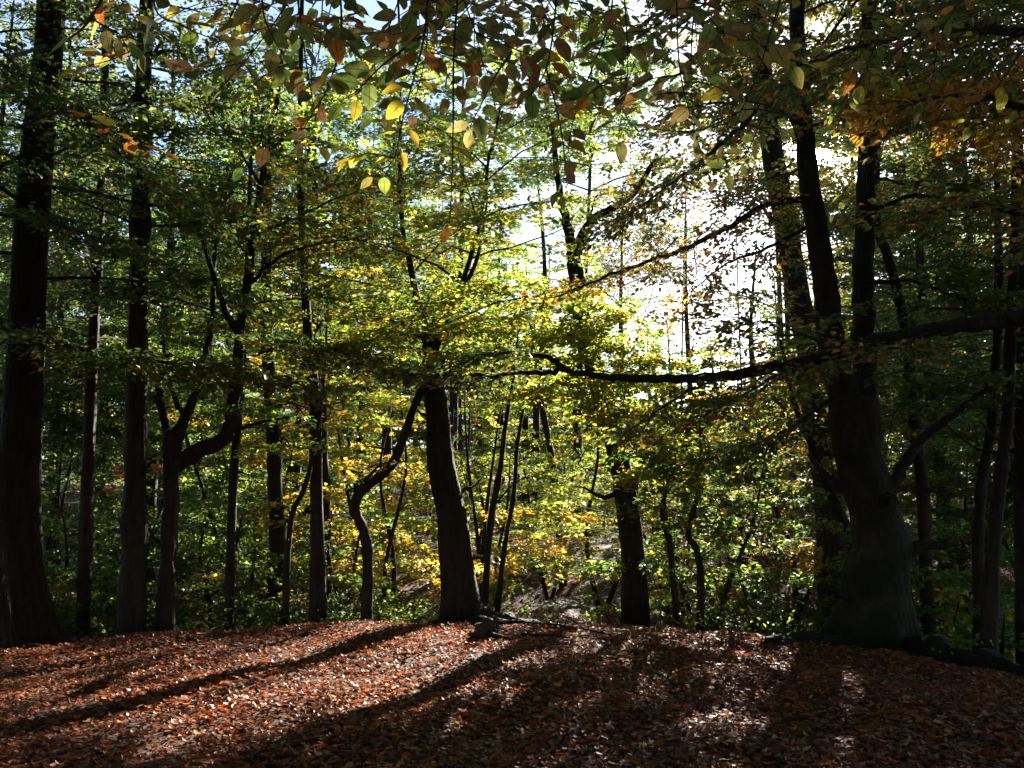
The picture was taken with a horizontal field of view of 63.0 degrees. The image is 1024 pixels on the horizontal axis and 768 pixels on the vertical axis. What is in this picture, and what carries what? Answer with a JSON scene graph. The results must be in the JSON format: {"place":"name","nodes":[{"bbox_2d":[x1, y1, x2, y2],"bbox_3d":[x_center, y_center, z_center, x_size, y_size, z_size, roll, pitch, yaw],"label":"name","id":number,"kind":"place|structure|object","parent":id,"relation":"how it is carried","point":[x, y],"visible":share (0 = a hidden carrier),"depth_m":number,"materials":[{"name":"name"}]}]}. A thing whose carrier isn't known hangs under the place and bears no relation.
{"place":"outdoors","nodes":[
{"label":"outdoors","id":0,"kind":"place"},
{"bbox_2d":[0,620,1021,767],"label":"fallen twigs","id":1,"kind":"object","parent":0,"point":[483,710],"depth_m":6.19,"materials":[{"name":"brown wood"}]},
{"bbox_2d":[0,461,1023,767],"bbox_3d":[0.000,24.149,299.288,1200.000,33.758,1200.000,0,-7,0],"label":"ground","id":2,"kind":"structure","parent":0,"point":[538,593],"depth_m":6.78,"materials":[{"name":"soil"}]},
{"bbox_2d":[42,449,96,621],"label":"hazel tree","id":3,"kind":"object","parent":2,"relation":"on","point":[50,569],"visible":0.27,"depth_m":12.41,"materials":[{"name":"green plant"}]},
{"bbox_2d":[47,573,112,636],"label":"hazel bush","id":4,"kind":"object","parent":2,"relation":"on","point":[56,587],"visible":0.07,"depth_m":11.72,"materials":[{"name":"green plant"}]},
{"bbox_2d":[0,0,166,448],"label":"beech tree","id":5,"kind":"object","parent":2,"relation":"on","point":[72,269],"visible":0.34,"depth_m":18.00,"materials":[{"name":"green plant"}]},
{"bbox_2d":[0,179,197,506],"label":"distant tree","id":6,"kind":"object","parent":2,"relation":"on","point":[103,455],"visible":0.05,"depth_m":44.51,"materials":[{"name":"green plant"}]},
{"bbox_2d":[0,31,199,422],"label":"beech tree","id":7,"kind":"object","parent":2,"relation":"on","point":[102,317],"visible":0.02,"depth_m":29.10,"materials":[{"name":"green plant"}]},
{"bbox_2d":[0,367,201,608],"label":"hazel tree","id":8,"kind":"object","parent":2,"relation":"on","point":[49,409],"visible":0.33,"depth_m":17.82,"materials":[{"name":"green plant"}]},
{"bbox_2d":[41,452,162,570],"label":"hazel tree","id":9,"kind":"object","parent":2,"relation":"on","point":[110,478],"visible":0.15,"depth_m":22.17,"materials":[{"name":"green plant"}]},
{"bbox_2d":[0,4,207,566],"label":"beech tree","id":10,"kind":"object","parent":2,"relation":"on","point":[59,316],"visible":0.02,"depth_m":23.82,"materials":[{"name":"green plant"}]},
{"bbox_2d":[41,494,179,628],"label":"hazel tree","id":11,"kind":"object","parent":2,"relation":"on","point":[103,585],"visible":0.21,"depth_m":13.15,"materials":[{"name":"green plant"}]},
{"bbox_2d":[0,0,279,635],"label":"pine tree","id":12,"kind":"object","parent":2,"relation":"on","point":[85,537],"visible":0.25,"depth_m":12.18,"materials":[{"name":"green plant"}]},
{"bbox_2d":[43,473,244,635],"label":"hazel tree","id":13,"kind":"object","parent":2,"relation":"on","point":[181,579],"visible":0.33,"depth_m":12.75,"materials":[{"name":"green plant"}]},
{"bbox_2d":[0,0,313,648],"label":"oak tree","id":14,"kind":"object","parent":2,"relation":"on","point":[36,616],"visible":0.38,"depth_m":9.53,"materials":[{"name":"green plant"}]},
{"bbox_2d":[0,17,329,630],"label":"beech tree","id":15,"kind":"object","parent":2,"relation":"on","point":[164,314],"visible":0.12,"depth_m":19.86,"materials":[{"name":"green plant"}]},
{"bbox_2d":[0,0,333,637],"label":"pine tree","id":16,"kind":"object","parent":2,"relation":"on","point":[131,606],"visible":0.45,"depth_m":10.30,"materials":[{"name":"green plant"}]},
{"bbox_2d":[41,356,308,612],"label":"hazel tree","id":17,"kind":"object","parent":2,"relation":"on","point":[220,488],"visible":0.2,"depth_m":18.37,"materials":[{"name":"green plant"}]},
{"bbox_2d":[0,0,354,649],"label":"oak tree","id":18,"kind":"object","parent":2,"relation":"on","point":[123,359],"visible":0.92,"depth_m":8.14,"materials":[{"name":"green plant"}]},
{"bbox_2d":[102,112,307,523],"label":"beech tree","id":19,"kind":"object","parent":2,"relation":"on","point":[125,322],"visible":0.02,"depth_m":36.05,"materials":[{"name":"green plant"}]},
{"bbox_2d":[2,0,428,633],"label":"forked beech tree","id":20,"kind":"object","parent":2,"relation":"on","point":[176,462],"visible":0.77,"depth_m":10.46,"materials":[{"name":"green plant"}]},
{"bbox_2d":[114,492,326,630],"bbox_3d":[-4.587,3.227,13.280,3.428,3.069,3.074,0,-7,0],"label":"hazel bush","id":21,"kind":"object","parent":2,"relation":"on","point":[182,593],"visible":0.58,"depth_m":12.98,"materials":[{"name":"green plant"}]},
{"bbox_2d":[114,595,336,633],"bbox_3d":[-3.748,3.579,12.282,3.435,0.784,2.928,-5,-9,37],"label":"bramble bush","id":22,"kind":"object","parent":2,"relation":"on","point":[210,615],"visible":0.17,"depth_m":12.21,"materials":[{"name":"green plant"}]},
{"bbox_2d":[50,323,405,626],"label":"hazel tree","id":23,"kind":"object","parent":2,"relation":"on","point":[154,423],"visible":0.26,"depth_m":17.46,"materials":[{"name":"green plant"}]},
{"bbox_2d":[100,57,378,502],"bbox_3d":[-10.113,-3.667,30.733,9.434,18.423,9.013,-4,-8,28],"label":"beech tree","id":24,"kind":"object","parent":2,"relation":"on","point":[201,314],"visible":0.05,"depth_m":30.15,"materials":[{"name":"green plant"}]},
{"bbox_2d":[147,73,348,631],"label":"young tree","id":25,"kind":"object","parent":2,"relation":"on","point":[262,411],"visible":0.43,"depth_m":11.50,"materials":[{"name":"green plant"}]},
{"bbox_2d":[98,42,410,625],"bbox_3d":[-3.919,-0.536,13.432,4.558,9.829,3.979,0,-7,0],"label":"beech tree","id":26,"kind":"object","parent":2,"relation":"on","point":[277,538],"visible":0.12,"depth_m":13.03,"materials":[{"name":"green plant"}]},
{"bbox_2d":[177,471,355,628],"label":"hazel tree","id":27,"kind":"object","parent":2,"relation":"on","point":[250,500],"visible":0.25,"depth_m":14.23,"materials":[{"name":"green plant"}]},
{"bbox_2d":[211,598,360,630],"bbox_3d":[-3.127,3.272,11.419,2.212,0.690,2.379,4,-8,-32],"label":"bramble bush","id":28,"kind":"object","parent":2,"relation":"on","point":[278,619],"visible":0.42,"depth_m":11.46,"materials":[{"name":"green plant"}]},
{"bbox_2d":[160,128,414,621],"bbox_3d":[-3.471,0.103,14.064,3.819,9.296,3.301,0,-7,0],"label":"beech tree","id":29,"kind":"object","parent":2,"relation":"on","point":[326,479],"visible":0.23,"depth_m":13.95,"materials":[{"name":"green plant"}]},
{"bbox_2d":[145,0,439,622],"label":"beech tree","id":30,"kind":"object","parent":2,"relation":"on","point":[317,585],"visible":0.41,"depth_m":11.44,"materials":[{"name":"green plant"}]},
{"bbox_2d":[148,39,446,569],"bbox_3d":[-6.336,-2.685,24.742,8.989,16.312,7.963,-1,-7,10],"label":"beech tree","id":31,"kind":"object","parent":2,"relation":"on","point":[295,468],"visible":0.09,"depth_m":24.41,"materials":[{"name":"green plant"}]},
{"bbox_2d":[211,397,412,621],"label":"hazel tree","id":32,"kind":"object","parent":2,"relation":"on","point":[374,531],"visible":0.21,"depth_m":14.95,"materials":[{"name":"green plant"}]},
{"bbox_2d":[233,260,394,626],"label":"young tree","id":33,"kind":"object","parent":2,"relation":"on","point":[378,421],"visible":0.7,"depth_m":11.06,"materials":[{"name":"green plant"}]},
{"bbox_2d":[259,509,427,622],"bbox_3d":[-2.493,2.913,12.423,2.139,2.075,2.209,-2,-7,17],"label":"hazel bush","id":34,"kind":"object","parent":2,"relation":"on","point":[342,581],"visible":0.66,"depth_m":12.24,"materials":[{"name":"green plant"}]},
{"bbox_2d":[248,595,439,628],"bbox_3d":[-2.060,3.334,11.690,2.262,0.760,3.350,-4,-8,27],"label":"bramble bush","id":35,"kind":"object","parent":2,"relation":"on","point":[397,612],"visible":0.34,"depth_m":11.54,"materials":[{"name":"green plant"}]},
{"bbox_2d":[224,346,466,618],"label":"hazel tree","id":36,"kind":"object","parent":2,"relation":"on","point":[391,506],"visible":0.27,"depth_m":18.76,"materials":[{"name":"green plant"}]},
{"bbox_2d":[262,115,491,502],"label":"beech tree","id":37,"kind":"object","parent":2,"relation":"on","point":[359,439],"visible":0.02,"depth_m":37.46,"materials":[{"name":"green plant"}]},
{"bbox_2d":[329,263,440,492],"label":"distant tree","id":38,"kind":"object","parent":2,"relation":"on","point":[420,406],"visible":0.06,"depth_m":43.38,"materials":[{"name":"green plant"}]},
{"bbox_2d":[255,391,522,620],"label":"hazel tree","id":39,"kind":"object","parent":2,"relation":"on","point":[394,572],"visible":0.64,"depth_m":13.04,"materials":[{"name":"yellow plant"}]},
{"bbox_2d":[275,42,516,542],"bbox_3d":[-4.540,-3.156,27.721,8.529,17.013,8.831,-5,-8,34],"label":"beech tree","id":40,"kind":"object","parent":2,"relation":"on","point":[388,443],"visible":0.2,"depth_m":27.78,"materials":[{"name":"green plant"}]},
{"bbox_2d":[218,0,645,627],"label":"beech tree","id":41,"kind":"object","parent":2,"relation":"on","point":[460,596],"visible":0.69,"depth_m":11.01,"materials":[{"name":"green plant"}]},
{"bbox_2d":[308,172,561,623],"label":"young beech tree","id":42,"kind":"object","parent":2,"relation":"on","point":[367,485],"visible":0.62,"depth_m":11.01,"materials":[{"name":"green plant"}]},
{"bbox_2d":[345,44,553,465],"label":"beech tree","id":43,"kind":"object","parent":2,"relation":"on","point":[459,116],"visible":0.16,"depth_m":26.28,"materials":[{"name":"green plant"}]},
{"bbox_2d":[373,253,527,495],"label":"distant tree","id":44,"kind":"object","parent":2,"relation":"on","point":[474,421],"visible":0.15,"depth_m":41.34,"materials":[{"name":"green plant"}]},
{"bbox_2d":[335,352,578,575],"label":"hazel tree","id":45,"kind":"object","parent":2,"relation":"on","point":[429,502],"visible":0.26,"depth_m":19.19,"materials":[{"name":"green plant"}]},
{"bbox_2d":[372,148,547,497],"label":"beech tree","id":46,"kind":"object","parent":2,"relation":"on","point":[461,405],"visible":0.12,"depth_m":39.60,"materials":[{"name":"green plant"}]},
{"bbox_2d":[408,227,559,504],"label":"distant tree","id":47,"kind":"object","parent":2,"relation":"on","point":[479,442],"visible":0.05,"depth_m":54.41,"materials":[{"name":"green plant"}]},
{"bbox_2d":[405,447,583,610],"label":"hazel tree","id":48,"kind":"object","parent":2,"relation":"on","point":[533,522],"visible":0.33,"depth_m":16.85,"materials":[{"name":"green plant"}]},
{"bbox_2d":[467,612,524,641],"bbox_3d":[-0.226,2.617,8.859,0.489,0.334,0.752,7,-10,-43],"label":"tree stump","id":49,"kind":"object","parent":2,"relation":"on","point":[487,626],"visible":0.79,"depth_m":8.88,"materials":[{"name":"wood"}]},
{"bbox_2d":[408,380,598,600],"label":"hazel tree","id":50,"kind":"object","parent":2,"relation":"on","point":[517,542],"visible":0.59,"depth_m":14.83,"materials":[{"name":"green plant"}]},
{"bbox_2d":[415,194,599,507],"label":"distant tree","id":51,"kind":"object","parent":2,"relation":"on","point":[549,415],"visible":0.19,"depth_m":48.69,"materials":[{"name":"green plant"}]},
{"bbox_2d":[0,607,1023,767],"bbox_3d":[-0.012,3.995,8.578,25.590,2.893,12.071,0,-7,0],"label":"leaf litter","id":52,"kind":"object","parent":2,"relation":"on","point":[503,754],"visible":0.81,"depth_m":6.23,"materials":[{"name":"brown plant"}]},
{"bbox_2d":[0,0,1023,242],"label":"overhanging beech tree","id":53,"kind":"object","parent":2,"relation":"on","point":[338,37],"visible":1,"depth_m":2.76,"materials":[{"name":"green plant"}]},
{"bbox_2d":[460,283,573,611],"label":"sapling","id":54,"kind":"object","parent":2,"relation":"on","point":[505,544],"visible":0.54,"depth_m":12.23,"materials":[{"name":"plant"}]},
{"bbox_2d":[464,307,574,605],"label":"sapling","id":55,"kind":"object","parent":2,"relation":"on","point":[488,540],"visible":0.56,"depth_m":12.05,"materials":[{"name":"green plant"}]},
{"bbox_2d":[41,367,997,496],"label":"woodland","id":56,"kind":"object","parent":2,"relation":"on","point":[118,463],"visible":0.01,"depth_m":66.19,"materials":[{"name":"green plant"}]},
{"bbox_2d":[462,242,585,503],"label":"distant tree","id":57,"kind":"object","parent":2,"relation":"on","point":[527,424],"visible":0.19,"depth_m":57.24,"materials":[{"name":"green plant"}]},
{"bbox_2d":[42,499,1014,640],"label":"leaf litter","id":58,"kind":"object","parent":2,"relation":"on","point":[515,597],"visible":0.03,"depth_m":22.58,"materials":[{"name":"plant"}]},
{"bbox_2d":[489,141,584,517],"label":"beech tree","id":59,"kind":"object","parent":2,"relation":"on","point":[536,419],"visible":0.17,"depth_m":30.89,"materials":[{"name":"green plant"}]},
{"bbox_2d":[472,427,619,600],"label":"hazel tree","id":60,"kind":"object","parent":2,"relation":"on","point":[537,471],"visible":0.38,"depth_m":20.53,"materials":[{"name":"green plant"}]},
{"bbox_2d":[480,313,621,588],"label":"young tree","id":61,"kind":"object","parent":2,"relation":"on","point":[546,425],"visible":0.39,"depth_m":21.86,"materials":[{"name":"green plant"}]},
{"bbox_2d":[518,448,600,525],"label":"hazel tree","id":62,"kind":"object","parent":2,"relation":"on","point":[564,472],"visible":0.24,"depth_m":28.08,"materials":[{"name":"green plant"}]},
{"bbox_2d":[519,322,608,490],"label":"distant tree","id":63,"kind":"object","parent":2,"relation":"on","point":[543,450],"visible":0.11,"depth_m":48.51,"materials":[{"name":"green plant"}]},
{"bbox_2d":[440,0,747,519],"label":"beech tree","id":64,"kind":"object","parent":2,"relation":"on","point":[631,120],"visible":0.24,"depth_m":42.27,"materials":[{"name":"green plant"}]},
{"bbox_2d":[500,394,724,616],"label":"hazel tree","id":65,"kind":"object","parent":2,"relation":"on","point":[587,550],"visible":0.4,"depth_m":16.25,"materials":[{"name":"green plant"}]},
{"bbox_2d":[527,163,699,450],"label":"beech tree","id":66,"kind":"object","parent":2,"relation":"on","point":[614,261],"visible":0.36,"depth_m":38.47,"materials":[{"name":"green plant"}]},
{"bbox_2d":[488,93,757,626],"bbox_3d":[1.927,-0.446,12.391,3.553,8.761,4.416,-6,-9,39],"label":"tree","id":67,"kind":"object","parent":2,"relation":"on","point":[584,336],"visible":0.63,"depth_m":12.00,"materials":[{"name":"green plant"}]},
{"bbox_2d":[546,420,710,543],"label":"hazel tree","id":68,"kind":"object","parent":2,"relation":"on","point":[608,490],"visible":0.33,"depth_m":20.87,"materials":[{"name":"green plant"}]},
{"bbox_2d":[507,490,756,622],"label":"hazel tree","id":69,"kind":"object","parent":2,"relation":"on","point":[562,562],"visible":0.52,"depth_m":13.35,"materials":[{"name":"yellow plant"}]},
{"bbox_2d":[318,0,1023,456],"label":"beech tree","id":70,"kind":"object","parent":2,"relation":"on","point":[850,352],"visible":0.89,"depth_m":6.68,"materials":[{"name":"green plant"}]},
{"bbox_2d":[545,423,797,624],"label":"hazel tree","id":71,"kind":"object","parent":2,"relation":"on","point":[580,474],"visible":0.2,"depth_m":16.96,"materials":[{"name":"green plant"}]},
{"bbox_2d":[580,411,781,629],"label":"sapling","id":72,"kind":"object","parent":2,"relation":"on","point":[718,525],"visible":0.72,"depth_m":11.09,"materials":[{"name":"green plant"}]},
{"bbox_2d":[592,169,784,518],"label":"beech tree","id":73,"kind":"object","parent":2,"relation":"on","point":[686,323],"visible":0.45,"depth_m":40.32,"materials":[{"name":"green plant"}]},
{"bbox_2d":[614,395,790,630],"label":"sapling","id":74,"kind":"object","parent":2,"relation":"on","point":[692,542],"visible":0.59,"depth_m":10.68,"materials":[{"name":"green plant"}]},
{"bbox_2d":[576,454,847,629],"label":"hazel tree","id":75,"kind":"object","parent":2,"relation":"on","point":[683,576],"visible":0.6,"depth_m":12.23,"materials":[{"name":"green plant"}]},
{"bbox_2d":[656,599,773,632],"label":"bramble bush","id":76,"kind":"object","parent":2,"relation":"on","point":[711,626],"visible":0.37,"depth_m":11.90,"materials":[{"name":"green plant"}]},
{"bbox_2d":[644,435,814,628],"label":"hazel tree","id":77,"kind":"object","parent":2,"relation":"on","point":[789,513],"visible":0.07,"depth_m":19.50,"materials":[{"name":"green plant"}]},
{"bbox_2d":[646,606,824,637],"bbox_3d":[3.289,3.419,11.265,2.867,0.718,2.539,-6,-9,40],"label":"bramble bush","id":78,"kind":"object","parent":2,"relation":"on","point":[760,631],"visible":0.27,"depth_m":11.41,"materials":[{"name":"green plant"}]},
{"bbox_2d":[642,429,829,629],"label":"hazel tree","id":79,"kind":"object","parent":2,"relation":"on","point":[809,563],"visible":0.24,"depth_m":14.27,"materials":[{"name":"green plant"}]},
{"bbox_2d":[667,393,831,628],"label":"young tree","id":80,"kind":"object","parent":2,"relation":"on","point":[760,424],"visible":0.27,"depth_m":13.49,"materials":[{"name":"green plant"}]},
{"bbox_2d":[693,335,811,569],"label":"hazel tree","id":81,"kind":"object","parent":2,"relation":"on","point":[786,476],"visible":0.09,"depth_m":23.87,"materials":[{"name":"green plant"}]},
{"bbox_2d":[635,0,899,502],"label":"beech tree","id":82,"kind":"object","parent":2,"relation":"on","point":[740,71],"visible":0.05,"depth_m":42.60,"materials":[{"name":"green plant"}]},
{"bbox_2d":[518,0,1023,677],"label":"massive beech tree","id":83,"kind":"object","parent":2,"relation":"on","point":[874,608],"visible":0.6,"depth_m":9.48,"materials":[{"name":"green plant"}]},
{"bbox_2d":[656,494,913,632],"bbox_3d":[3.971,3.145,12.727,3.609,3.024,3.164,0,-7,0],"label":"hazel bush","id":84,"kind":"object","parent":2,"relation":"on","point":[748,600],"visible":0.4,"depth_m":12.56,"materials":[{"name":"green plant"}]},
{"bbox_2d":[687,316,924,553],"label":"young tree","id":85,"kind":"object","parent":2,"relation":"on","point":[840,514],"visible":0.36,"depth_m":12.35,"materials":[{"name":"green plant"}]},
{"bbox_2d":[671,0,974,625],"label":"beech tree","id":86,"kind":"object","parent":2,"relation":"on","point":[800,305],"visible":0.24,"depth_m":14.58,"materials":[{"name":"leaf"},{"name":"smooth grey beech bark"},{"name":"dark twig bark"}]},
{"bbox_2d":[739,0,962,272],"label":"beech tree","id":87,"kind":"object","parent":2,"relation":"on","point":[823,160],"visible":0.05,"depth_m":41.69,"materials":[{"name":"green plant"}]},
{"bbox_2d":[716,393,1005,624],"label":"hazel tree","id":88,"kind":"object","parent":2,"relation":"on","point":[910,505],"visible":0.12,"depth_m":17.46,"materials":[{"name":"green plant"}]},
{"bbox_2d":[730,108,991,426],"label":"beech tree","id":89,"kind":"object","parent":2,"relation":"on","point":[821,169],"visible":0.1,"depth_m":24.61,"materials":[{"name":"green plant"}]},
{"bbox_2d":[790,515,971,629],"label":"hazel tree","id":90,"kind":"object","parent":2,"relation":"on","point":[937,575],"visible":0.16,"depth_m":12.22,"materials":[{"name":"green plant"}]},
{"bbox_2d":[755,94,1007,635],"bbox_3d":[5.670,0.219,12.098,3.898,9.565,4.184,0,-7,0],"label":"beech tree","id":91,"kind":"object","parent":2,"relation":"on","point":[923,489],"visible":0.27,"depth_m":12.04,"materials":[{"name":"green plant"}]},
{"bbox_2d":[761,56,1013,636],"bbox_3d":[10.152,-1.170,20.051,8.381,14.304,8.251,0,-7,0],"label":"beech tree","id":92,"kind":"object","parent":2,"relation":"on","point":[919,259],"visible":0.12,"depth_m":19.96,"materials":[{"name":"green plant"}]},
{"bbox_2d":[819,72,1023,652],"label":"beech tree","id":93,"kind":"object","parent":2,"relation":"on","point":[990,601],"visible":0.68,"depth_m":8.93,"materials":[{"name":"green plant"}]},
{"bbox_2d":[821,89,1023,664],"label":"beech tree","id":94,"kind":"object","parent":2,"relation":"on","point":[1017,450],"visible":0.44,"depth_m":10.18,"materials":[{"name":"green plant"}]},
{"bbox_2d":[842,38,1023,534],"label":"beech tree","id":95,"kind":"object","parent":2,"relation":"on","point":[904,258],"visible":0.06,"depth_m":22.67,"materials":[{"name":"green plant"}]},
{"bbox_2d":[874,53,1023,647],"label":"beech tree","id":96,"kind":"object","parent":2,"relation":"on","point":[981,498],"visible":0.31,"depth_m":10.87,"materials":[{"name":"green plant"}]},
{"bbox_2d":[883,410,1014,630],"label":"hazel tree","id":97,"kind":"object","parent":2,"relation":"on","point":[951,455],"visible":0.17,"depth_m":16.92,"materials":[{"name":"green plant"}]},
{"bbox_2d":[899,398,1014,647],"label":"hazel tree","id":98,"kind":"object","parent":2,"relation":"on","point":[949,468],"visible":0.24,"depth_m":17.50,"materials":[{"name":"green plant"}]},
{"bbox_2d":[906,518,1015,662],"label":"hazel tree","id":99,"kind":"object","parent":2,"relation":"on","point":[1007,590],"visible":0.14,"depth_m":13.44,"materials":[{"name":"green plant"}]},
{"bbox_2d":[911,583,1014,656],"bbox_3d":[6.193,4.210,12.041,2.649,2.700,2.934,5,-9,-38],"label":"hazel bush","id":100,"kind":"object","parent":2,"relation":"on","point":[945,594],"visible":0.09,"depth_m":11.86,"materials":[{"name":"green plant"}]},
{"bbox_2d":[913,599,1023,661],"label":"hazel bush","id":101,"kind":"object","parent":2,"relation":"on","point":[966,634],"visible":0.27,"depth_m":10.59,"materials":[{"name":"green plant"}]},
{"bbox_2d":[0,0,1023,459],"label":"sky","id":102,"kind":"structure","parent":0,"point":[372,7],"materials":[{"name":"white"}]},
{"bbox_2d":[519,545,648,628],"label":"path","id":103,"kind":"structure","parent":0,"point":[571,605],"depth_m":16.68,"materials":[{"name":"soil"}]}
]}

